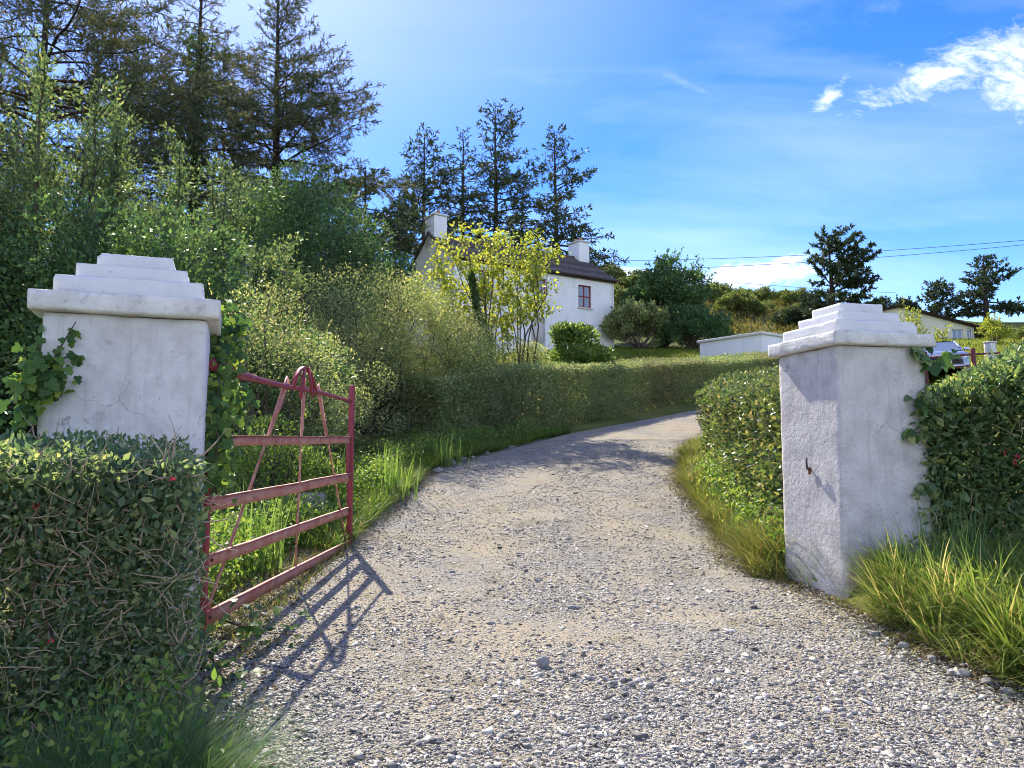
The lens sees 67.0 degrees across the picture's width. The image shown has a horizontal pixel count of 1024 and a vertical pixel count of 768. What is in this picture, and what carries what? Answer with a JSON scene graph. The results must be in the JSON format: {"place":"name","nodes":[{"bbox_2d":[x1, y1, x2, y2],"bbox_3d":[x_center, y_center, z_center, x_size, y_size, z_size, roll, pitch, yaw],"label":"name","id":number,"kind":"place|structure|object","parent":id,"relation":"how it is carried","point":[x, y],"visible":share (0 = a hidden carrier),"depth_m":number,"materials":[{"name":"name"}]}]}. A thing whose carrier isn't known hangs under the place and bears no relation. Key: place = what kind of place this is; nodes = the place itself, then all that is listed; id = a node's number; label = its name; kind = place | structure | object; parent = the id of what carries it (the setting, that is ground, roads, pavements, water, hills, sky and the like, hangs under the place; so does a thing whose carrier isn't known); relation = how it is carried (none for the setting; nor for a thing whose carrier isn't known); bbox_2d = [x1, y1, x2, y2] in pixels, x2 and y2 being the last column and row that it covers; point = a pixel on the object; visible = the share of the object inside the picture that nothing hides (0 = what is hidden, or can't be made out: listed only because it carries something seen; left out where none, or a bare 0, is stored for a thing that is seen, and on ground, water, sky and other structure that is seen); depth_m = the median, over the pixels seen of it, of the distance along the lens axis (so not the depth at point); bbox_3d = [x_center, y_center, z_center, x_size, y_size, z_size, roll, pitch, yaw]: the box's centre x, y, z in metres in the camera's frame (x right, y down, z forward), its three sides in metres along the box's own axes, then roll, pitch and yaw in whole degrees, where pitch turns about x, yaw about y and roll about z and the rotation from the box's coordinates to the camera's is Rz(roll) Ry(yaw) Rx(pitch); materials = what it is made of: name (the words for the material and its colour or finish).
{"place":"outdoors","nodes":[
{"label":"outdoors","id":0,"kind":"place"},
{"bbox_2d":[0,286,1023,767],"bbox_3d":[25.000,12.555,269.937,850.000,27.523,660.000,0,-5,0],"label":"ground","id":1,"kind":"structure","parent":0,"point":[682,406],"depth_m":15.47,"materials":[{"name":"green plant"}]},
{"bbox_2d":[0,96,72,199],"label":"spruce tree","id":2,"kind":"object","parent":1,"relation":"on","point":[21,131],"visible":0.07,"depth_m":36.00,"materials":[{"name":"green plant"}]},
{"bbox_2d":[0,112,110,419],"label":"willow tree","id":3,"kind":"object","parent":1,"relation":"on","point":[1,237],"visible":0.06,"depth_m":14.00,"materials":[{"name":"green plant"}]},
{"bbox_2d":[0,20,170,434],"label":"willow tree","id":4,"kind":"object","parent":1,"relation":"on","point":[38,80],"visible":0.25,"depth_m":14.41,"materials":[{"name":"green plant"}]},
{"bbox_2d":[0,97,209,372],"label":"willow tree","id":5,"kind":"object","parent":1,"relation":"on","point":[179,191],"visible":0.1,"depth_m":15.58,"materials":[{"name":"green plant"}]},
{"bbox_2d":[0,649,232,767],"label":"weeds","id":6,"kind":"object","parent":1,"relation":"on","point":[157,712],"visible":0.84,"depth_m":2.92,"materials":[{"name":"green plant"}]},
{"bbox_2d":[0,410,238,767],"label":"hedge","id":7,"kind":"object","parent":1,"relation":"on","point":[136,502],"visible":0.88,"depth_m":3.46,"materials":[{"name":"green plant"}]},
{"bbox_2d":[27,253,221,683],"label":"gate pillar","id":8,"kind":"structure","parent":1,"relation":"on","point":[146,327],"depth_m":4.66,"materials":[{"name":"white paint"}]},
{"bbox_2d":[0,324,82,436],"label":"ivy vine","id":9,"kind":"object","parent":8,"relation":"attached to","point":[33,383],"visible":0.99,"depth_m":4.38,"materials":[{"name":"green plant"}]},
{"bbox_2d":[45,321,84,371],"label":"ivy vine","id":10,"kind":"object","parent":8,"relation":"attached to","point":[74,358],"visible":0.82,"depth_m":4.51,"materials":[{"name":"green plant"}]},
{"bbox_2d":[183,465,215,651],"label":"ivy vine","id":11,"kind":"object","parent":8,"relation":"attached to","point":[212,473],"visible":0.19,"depth_m":4.71,"materials":[{"name":"green plant"}]},
{"bbox_2d":[203,299,260,503],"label":"ivy vine","id":12,"kind":"object","parent":8,"relation":"attached to","point":[225,392],"visible":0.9,"depth_m":5.25,"materials":[{"name":"green plant"}]},
{"bbox_2d":[200,356,354,632],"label":"farm gate","id":13,"kind":"structure","parent":8,"relation":"attached to","point":[222,556],"depth_m":6.57,"materials":[{"name":"red metal"}]},
{"bbox_2d":[0,0,278,244],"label":"spruce tree","id":14,"kind":"object","parent":1,"relation":"on","point":[171,96],"visible":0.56,"depth_m":31.77,"materials":[{"name":"green plant"}]},
{"bbox_2d":[52,149,229,284],"bbox_3d":[-8.716,-2.311,18.192,3.852,6.454,4.862,0,-5,0],"label":"willow tree","id":15,"kind":"object","parent":1,"relation":"on","point":[170,182],"depth_m":18.35,"materials":[{"name":"green plant"}]},
{"bbox_2d":[20,484,322,619],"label":"weeds","id":16,"kind":"object","parent":1,"relation":"on","point":[225,534],"visible":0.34,"depth_m":7.04,"materials":[{"name":"green plant"}]},
{"bbox_2d":[0,172,358,444],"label":"shrub","id":17,"kind":"object","parent":1,"relation":"on","point":[86,241],"visible":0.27,"depth_m":12.94,"materials":[{"name":"green plant"}]},
{"bbox_2d":[0,668,368,767],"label":"grass","id":18,"kind":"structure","parent":1,"relation":"on","point":[206,754],"depth_m":3.06,"materials":[{"name":"green plant"}]},
{"bbox_2d":[64,0,304,242],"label":"spruce tree","id":19,"kind":"object","parent":1,"relation":"on","point":[243,148],"visible":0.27,"depth_m":38.03,"materials":[{"name":"green plant"}]},
{"bbox_2d":[166,27,226,237],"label":"ivy vine","id":20,"kind":"object","parent":19,"relation":"attached to","point":[189,151],"visible":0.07,"depth_m":38.96,"materials":[{"name":"green plant"}]},
{"bbox_2d":[154,151,315,433],"bbox_3d":[-6.116,-1.817,16.495,3.654,6.178,4.242,2,-5,-21],"label":"willow tree","id":21,"kind":"object","parent":1,"relation":"on","point":[273,262],"visible":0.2,"depth_m":16.43,"materials":[{"name":"green plant"}]},
{"bbox_2d":[194,598,312,698],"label":"ivy vine","id":22,"kind":"object","parent":1,"relation":"on","point":[250,629],"visible":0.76,"depth_m":4.87,"materials":[{"name":"green plant"}]},
{"bbox_2d":[210,476,305,578],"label":"iris plant","id":23,"kind":"object","parent":1,"relation":"on","point":[262,554],"visible":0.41,"depth_m":7.19,"materials":[{"name":"green plant"}]},
{"bbox_2d":[184,166,346,336],"bbox_3d":[-9.663,-4.207,29.291,6.824,7.767,6.004,0,-5,0],"label":"broadleaf tree","id":24,"kind":"object","parent":1,"relation":"on","point":[250,178],"visible":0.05,"depth_m":28.79,"materials":[{"name":"green plant"}]},
{"bbox_2d":[213,405,346,517],"bbox_3d":[-3.071,0.966,10.120,1.993,1.612,1.771,-2,-5,17],"label":"shrub","id":25,"kind":"object","parent":1,"relation":"on","point":[291,454],"visible":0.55,"depth_m":9.83,"materials":[{"name":"green plant"}]},
{"bbox_2d":[207,255,365,484],"bbox_3d":[-4.030,-0.179,12.361,3.421,3.623,3.580,0,-5,0],"label":"shrub","id":26,"kind":"object","parent":1,"relation":"on","point":[311,418],"visible":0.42,"depth_m":12.15,"materials":[{"name":"green plant"}]},
{"bbox_2d":[162,0,422,270],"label":"spruce tree","id":27,"kind":"object","parent":1,"relation":"on","point":[296,115],"visible":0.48,"depth_m":42.51,"materials":[{"name":"green plant"}]},
{"bbox_2d":[221,144,396,344],"bbox_3d":[-6.826,-3.593,25.269,6.226,8.148,5.256,0,-5,0],"label":"broadleaf tree","id":28,"kind":"object","parent":1,"relation":"on","point":[290,210],"visible":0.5,"depth_m":24.57,"materials":[{"name":"green plant"}]},
{"bbox_2d":[217,312,406,457],"bbox_3d":[-3.914,0.029,15.010,3.553,2.876,3.801,3,-6,-33],"label":"shrub","id":29,"kind":"object","parent":1,"relation":"on","point":[369,402],"visible":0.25,"depth_m":14.71,"materials":[{"name":"green plant"}]},
{"bbox_2d":[300,491,326,511],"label":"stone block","id":30,"kind":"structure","parent":1,"relation":"on","point":[322,495],"depth_m":9.60,"materials":[{"name":"grey stone"}]},
{"bbox_2d":[302,432,347,508],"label":"iris plant","id":31,"kind":"object","parent":1,"relation":"on","point":[330,474],"visible":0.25,"depth_m":9.77,"materials":[{"name":"green plant"}]},
{"bbox_2d":[290,157,390,325],"bbox_3d":[-9.064,-5.919,36.814,5.304,9.734,5.476,5,-7,-42],"label":"pine tree","id":32,"kind":"object","parent":1,"relation":"on","point":[338,171],"visible":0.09,"depth_m":36.88,"materials":[{"name":"green plant"}]},
{"bbox_2d":[293,238,424,353],"bbox_3d":[-8.075,-4.256,38.315,7.778,5.690,5.448,0,-5,0],"label":"bush","id":33,"kind":"object","parent":1,"relation":"on","point":[404,262],"visible":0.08,"depth_m":37.98,"materials":[{"name":"green plant"}]},
{"bbox_2d":[284,258,464,433],"bbox_3d":[-3.691,-0.868,19.280,4.982,4.454,5.532,0,-5,0],"label":"shrub","id":34,"kind":"object","parent":1,"relation":"on","point":[384,294],"visible":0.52,"depth_m":18.24,"materials":[{"name":"green plant"}]},
{"bbox_2d":[213,415,540,550],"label":"weeds","id":35,"kind":"object","parent":1,"relation":"on","point":[363,472],"visible":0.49,"depth_m":12.55,"materials":[{"name":"green plant"}]},
{"bbox_2d":[292,313,462,435],"bbox_3d":[-3.281,-0.185,18.438,4.504,2.943,4.287,-4,-7,40],"label":"shrub","id":36,"kind":"object","parent":1,"relation":"on","point":[401,378],"visible":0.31,"depth_m":17.43,"materials":[{"name":"green plant"}]},
{"bbox_2d":[332,157,430,304],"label":"pine tree","id":37,"kind":"object","parent":1,"relation":"on","point":[402,232],"visible":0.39,"depth_m":40.88,"materials":[{"name":"green plant"}]},
{"bbox_2d":[374,443,420,502],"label":"grass tuft","id":38,"kind":"object","parent":1,"relation":"on","point":[394,470],"visible":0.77,"depth_m":11.33,"materials":[{"name":"green plant"}]},
{"bbox_2d":[370,246,430,346],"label":"bush","id":39,"kind":"object","parent":1,"relation":"on","point":[399,255],"visible":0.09,"depth_m":42.51,"materials":[{"name":"green plant"}]},
{"bbox_2d":[378,193,429,338],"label":"pine tree","id":40,"kind":"object","parent":1,"relation":"on","point":[413,219],"visible":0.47,"depth_m":46.51,"materials":[{"name":"green plant"}]},
{"bbox_2d":[245,424,576,552],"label":"grass","id":41,"kind":"structure","parent":1,"relation":"on","point":[415,471],"depth_m":11.79,"materials":[{"name":"green plant"}]},
{"bbox_2d":[352,289,506,432],"bbox_3d":[-2.004,-0.538,19.083,3.856,3.649,4.148,0,-5,0],"label":"shrub","id":42,"kind":"object","parent":1,"relation":"on","point":[469,346],"visible":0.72,"depth_m":18.20,"materials":[{"name":"green plant"}]},
{"bbox_2d":[373,122,486,265],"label":"pine tree","id":43,"kind":"object","parent":1,"relation":"on","point":[426,192],"visible":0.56,"depth_m":60.79,"materials":[{"name":"green plant"}]},
{"bbox_2d":[386,341,511,430],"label":"shrub","id":44,"kind":"object","parent":1,"relation":"on","point":[455,391],"visible":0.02,"depth_m":19.27,"materials":[{"name":"green plant"}]},
{"bbox_2d":[411,126,490,241],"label":"pine tree","id":45,"kind":"object","parent":1,"relation":"on","point":[462,179],"visible":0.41,"depth_m":64.59,"materials":[{"name":"green plant"}]},
{"bbox_2d":[432,434,471,467],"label":"grass tuft","id":46,"kind":"object","parent":1,"relation":"on","point":[446,461],"visible":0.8,"depth_m":14.27,"materials":[{"name":"green plant"}]},
{"bbox_2d":[402,217,571,426],"bbox_3d":[-0.681,-1.673,21.369,4.654,5.942,2.230,-1,-5,14],"label":"sycamore tree","id":47,"kind":"object","parent":1,"relation":"on","point":[485,286],"visible":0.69,"depth_m":21.24,"materials":[{"name":"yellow plant"}]},
{"bbox_2d":[467,269,505,412],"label":"ivy vine","id":48,"kind":"object","parent":47,"relation":"attached to","point":[475,298],"visible":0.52,"depth_m":20.88,"materials":[{"name":"green plant"}]},
{"bbox_2d":[459,98,557,248],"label":"pine tree","id":49,"kind":"object","parent":1,"relation":"on","point":[505,181],"visible":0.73,"depth_m":60.85,"materials":[{"name":"green plant"}]},
{"bbox_2d":[458,320,559,414],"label":"shrub","id":50,"kind":"object","parent":1,"relation":"on","point":[531,350],"visible":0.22,"depth_m":21.07,"materials":[{"name":"green plant"}]},
{"bbox_2d":[406,210,617,352],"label":"farmhouse","id":51,"kind":"object","parent":1,"relation":"on","point":[585,294],"visible":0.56,"depth_m":46.38,"materials":[{"name":"white paint"}]},
{"bbox_2d":[531,318,543,346],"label":"door","id":52,"kind":"structure","parent":51,"relation":"in","point":[541,326],"depth_m":45.46,"materials":[{"name":"wood"}]},
{"bbox_2d":[577,285,592,309],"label":"window","id":53,"kind":"structure","parent":51,"relation":"in","point":[583,291],"depth_m":47.48,"materials":[{"name":"red paint"}]},
{"bbox_2d":[502,178,546,248],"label":"pine tree","id":54,"kind":"object","parent":1,"relation":"on","point":[517,213],"visible":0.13,"depth_m":64.25,"materials":[{"name":"green plant"}]},
{"bbox_2d":[522,123,630,279],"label":"pine tree","id":55,"kind":"object","parent":1,"relation":"on","point":[559,217],"visible":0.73,"depth_m":60.98,"materials":[{"name":"green plant"}]},
{"bbox_2d":[544,319,616,407],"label":"hydrangea bush","id":56,"kind":"object","parent":1,"relation":"on","point":[574,337],"visible":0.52,"depth_m":24.49,"materials":[{"name":"green plant"}]},
{"bbox_2d":[389,350,778,443],"bbox_3d":[4.808,-0.056,25.904,2.836,4.535,22.427,-4,-7,41],"label":"hedge","id":57,"kind":"object","parent":1,"relation":"on","point":[674,381],"visible":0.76,"depth_m":20.82,"materials":[{"name":"green plant"}]},
{"bbox_2d":[614,284,627,304],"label":"gorse bush","id":58,"kind":"object","parent":1,"relation":"on","point":[618,292],"visible":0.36,"depth_m":77.57,"materials":[{"name":"green plant"}]},
{"bbox_2d":[599,295,670,348],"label":"bush","id":59,"kind":"object","parent":1,"relation":"on","point":[624,327],"visible":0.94,"depth_m":47.19,"materials":[{"name":"green plant"}]},
{"bbox_2d":[619,247,716,346],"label":"tree","id":60,"kind":"object","parent":1,"relation":"on","point":[664,283],"visible":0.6,"depth_m":49.66,"materials":[{"name":"green plant"}]},
{"bbox_2d":[656,301,735,348],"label":"bush","id":61,"kind":"object","parent":1,"relation":"on","point":[699,321],"visible":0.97,"depth_m":46.44,"materials":[{"name":"green plant"}]},
{"bbox_2d":[614,277,806,334],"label":"rough grass","id":62,"kind":"structure","parent":1,"relation":"on","point":[739,325],"depth_m":70.20,"materials":[{"name":"green plant"}]},
{"bbox_2d":[711,288,756,315],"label":"gorse bush","id":63,"kind":"object","parent":1,"relation":"on","point":[731,299],"visible":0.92,"depth_m":74.61,"materials":[{"name":"green plant"}]},
{"bbox_2d":[694,363,783,526],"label":"hedge","id":64,"kind":"object","parent":1,"relation":"on","point":[737,406],"visible":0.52,"depth_m":10.31,"materials":[{"name":"green plant"}]},
{"bbox_2d":[697,331,782,357],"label":"flat roofed shed","id":65,"kind":"structure","parent":1,"relation":"on","point":[761,341],"depth_m":35.23,"materials":[{"name":"white paint"}]},
{"bbox_2d":[731,291,766,315],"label":"gorse bush","id":66,"kind":"object","parent":1,"relation":"on","point":[760,305],"visible":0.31,"depth_m":75.37,"materials":[{"name":"green plant"}]},
{"bbox_2d":[682,447,817,581],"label":"weeds","id":67,"kind":"object","parent":1,"relation":"on","point":[711,481],"visible":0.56,"depth_m":9.76,"materials":[{"name":"green plant"}]},
{"bbox_2d":[744,285,776,300],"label":"gorse bush","id":68,"kind":"object","parent":1,"relation":"on","point":[763,293],"visible":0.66,"depth_m":90.31,"materials":[{"name":"green plant"}]},
{"bbox_2d":[771,301,815,327],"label":"bush","id":69,"kind":"object","parent":1,"relation":"on","point":[792,314],"visible":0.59,"depth_m":65.88,"materials":[{"name":"green plant"}]},
{"bbox_2d":[778,287,810,303],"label":"gorse bush","id":70,"kind":"object","parent":1,"relation":"on","point":[789,295],"visible":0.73,"depth_m":93.36,"materials":[{"name":"green plant"}]},
{"bbox_2d":[796,222,885,317],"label":"monterey pine","id":71,"kind":"object","parent":1,"relation":"on","point":[847,265],"visible":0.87,"depth_m":62.31,"materials":[{"name":"green plant"}]},
{"bbox_2d":[768,303,936,599],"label":"gate pillar","id":72,"kind":"structure","parent":1,"relation":"on","point":[851,376],"depth_m":6.81,"materials":[{"name":"paint"}]},
{"bbox_2d":[901,347,941,498],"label":"ivy vine","id":73,"kind":"object","parent":72,"relation":"attached to","point":[911,435],"visible":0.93,"depth_m":6.77,"materials":[{"name":"green plant"}]},
{"bbox_2d":[919,347,961,424],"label":"ivy vine","id":74,"kind":"object","parent":72,"relation":"attached to","point":[943,361],"visible":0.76,"depth_m":6.86,"materials":[{"name":"green plant"}]},
{"bbox_2d":[881,294,921,309],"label":"bush","id":75,"kind":"object","parent":1,"relation":"on","point":[907,302],"visible":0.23,"depth_m":66.33,"materials":[{"name":"green plant"}]},
{"bbox_2d":[792,508,1023,699],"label":"grass","id":76,"kind":"structure","parent":1,"relation":"on","point":[1005,645],"depth_m":5.28,"materials":[{"name":"green plant"}]},
{"bbox_2d":[898,296,930,333],"bbox_3d":[15.577,-1.847,30.316,1.461,3.499,1.455,0,-5,0],"label":"sapling","id":77,"kind":"object","parent":1,"relation":"on","point":[914,320],"visible":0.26,"depth_m":30.39,"materials":[{"name":"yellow plant"}]},
{"bbox_2d":[883,304,980,338],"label":"bungalow","id":78,"kind":"object","parent":1,"relation":"on","point":[959,329],"visible":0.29,"depth_m":58.91,"materials":[{"name":"beige paint"}]},
{"bbox_2d":[916,276,965,318],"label":"monterey pine","id":79,"kind":"object","parent":1,"relation":"on","point":[937,292],"visible":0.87,"depth_m":80.50,"materials":[{"name":"green plant"}]},
{"bbox_2d":[865,472,1023,616],"bbox_3d":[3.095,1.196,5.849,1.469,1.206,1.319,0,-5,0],"label":"grass","id":80,"kind":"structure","parent":1,"relation":"on","point":[952,538],"depth_m":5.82,"materials":[{"name":"green plant"}]},
{"bbox_2d":[924,340,970,375],"bbox_3d":[15.691,-0.863,28.737,2.120,1.518,4.105,-2,-5,21],"label":"parked car","id":81,"kind":"object","parent":1,"relation":"on","point":[941,347],"visible":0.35,"depth_m":27.81,"materials":[{"name":"silver metal"}]},
{"bbox_2d":[909,337,1023,551],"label":"hedge","id":82,"kind":"object","parent":1,"relation":"on","point":[974,401],"visible":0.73,"depth_m":6.75,"materials":[{"name":"green plant"}]},
{"bbox_2d":[925,348,1015,385],"bbox_3d":[14.731,-0.474,24.724,4.234,1.786,0.230,2,-5,-19],"label":"red fence","id":83,"kind":"object","parent":1,"relation":"on","point":[972,354],"visible":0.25,"depth_m":24.71,"materials":[{"name":"red metal"}]},
{"bbox_2d":[928,337,1022,384],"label":"grass","id":84,"kind":"structure","parent":1,"relation":"on","point":[965,342],"depth_m":42.37,"materials":[{"name":"green plant"}]},
{"bbox_2d":[947,253,1023,320],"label":"monterey pine","id":85,"kind":"object","parent":1,"relation":"on","point":[983,282],"visible":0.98,"depth_m":78.88,"materials":[{"name":"green plant"}]},
{"bbox_2d":[983,341,996,362],"bbox_3d":[17.767,-0.909,28.689,0.342,1.357,0.339,1,-5,-16],"label":"concrete post","id":86,"kind":"object","parent":1,"relation":"on","point":[989,345],"visible":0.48,"depth_m":28.61,"materials":[{"name":"white concrete"}]},
{"bbox_2d":[974,312,1014,341],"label":"sapling","id":87,"kind":"object","parent":1,"relation":"on","point":[994,324],"visible":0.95,"depth_m":44.23,"materials":[{"name":"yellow plant"}]},
{"bbox_2d":[0,0,1023,321],"label":"sky","id":88,"kind":"structure","parent":0,"point":[733,130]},
{"bbox_2d":[170,410,1023,767],"bbox_3d":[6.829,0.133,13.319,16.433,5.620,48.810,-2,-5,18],"label":"driveway","id":89,"kind":"structure","parent":0,"point":[665,428],"depth_m":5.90,"materials":[{"name":"grey gravel"}]},
{"bbox_2d":[206,534,355,641],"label":"grass","id":90,"kind":"structure","parent":89,"relation":"on","point":[264,597],"depth_m":6.55,"materials":[{"name":"green plant"}]},
{"bbox_2d":[536,656,549,667],"bbox_3d":[0.195,1.762,4.877,0.090,0.097,0.062,0,-5,0],"label":"stone","id":91,"kind":"object","parent":89,"relation":"on","point":[542,661],"visible":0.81,"depth_m":4.86,"materials":[{"name":"grey stone"}]},
{"bbox_2d":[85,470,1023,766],"bbox_3d":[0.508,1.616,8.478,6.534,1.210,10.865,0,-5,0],"label":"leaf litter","id":92,"kind":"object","parent":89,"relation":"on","point":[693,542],"visible":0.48,"depth_m":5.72,"materials":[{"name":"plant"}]},
{"bbox_2d":[228,438,934,664],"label":"grass","id":93,"kind":"structure","parent":89,"relation":"on","point":[710,535],"depth_m":7.15,"materials":[{"name":"green plant"}]},
{"bbox_2d":[228,495,992,767],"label":"stones","id":94,"kind":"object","parent":89,"relation":"on","point":[558,605],"depth_m":5.70,"materials":[{"name":"grey stone"}]},
{"bbox_2d":[663,430,818,589],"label":"grass","id":95,"kind":"structure","parent":89,"relation":"on","point":[707,505],"depth_m":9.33,"materials":[{"name":"green plant"}]},
{"bbox_2d":[546,346,699,360],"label":"lawn","id":96,"kind":"structure","parent":0,"point":[621,352],"depth_m":43.32,"materials":[{"name":"green plant"}]},
{"bbox_2d":[604,245,1018,270],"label":"overhead wire","id":97,"kind":"object","parent":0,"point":[836,260],"visible":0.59,"depth_m":65.89,"materials":[{"name":"black metal"}]},
{"bbox_2d":[612,240,1023,260],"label":"overhead wire","id":98,"kind":"object","parent":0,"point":[820,254],"visible":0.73,"depth_m":67.44,"materials":[{"name":"black metal"}]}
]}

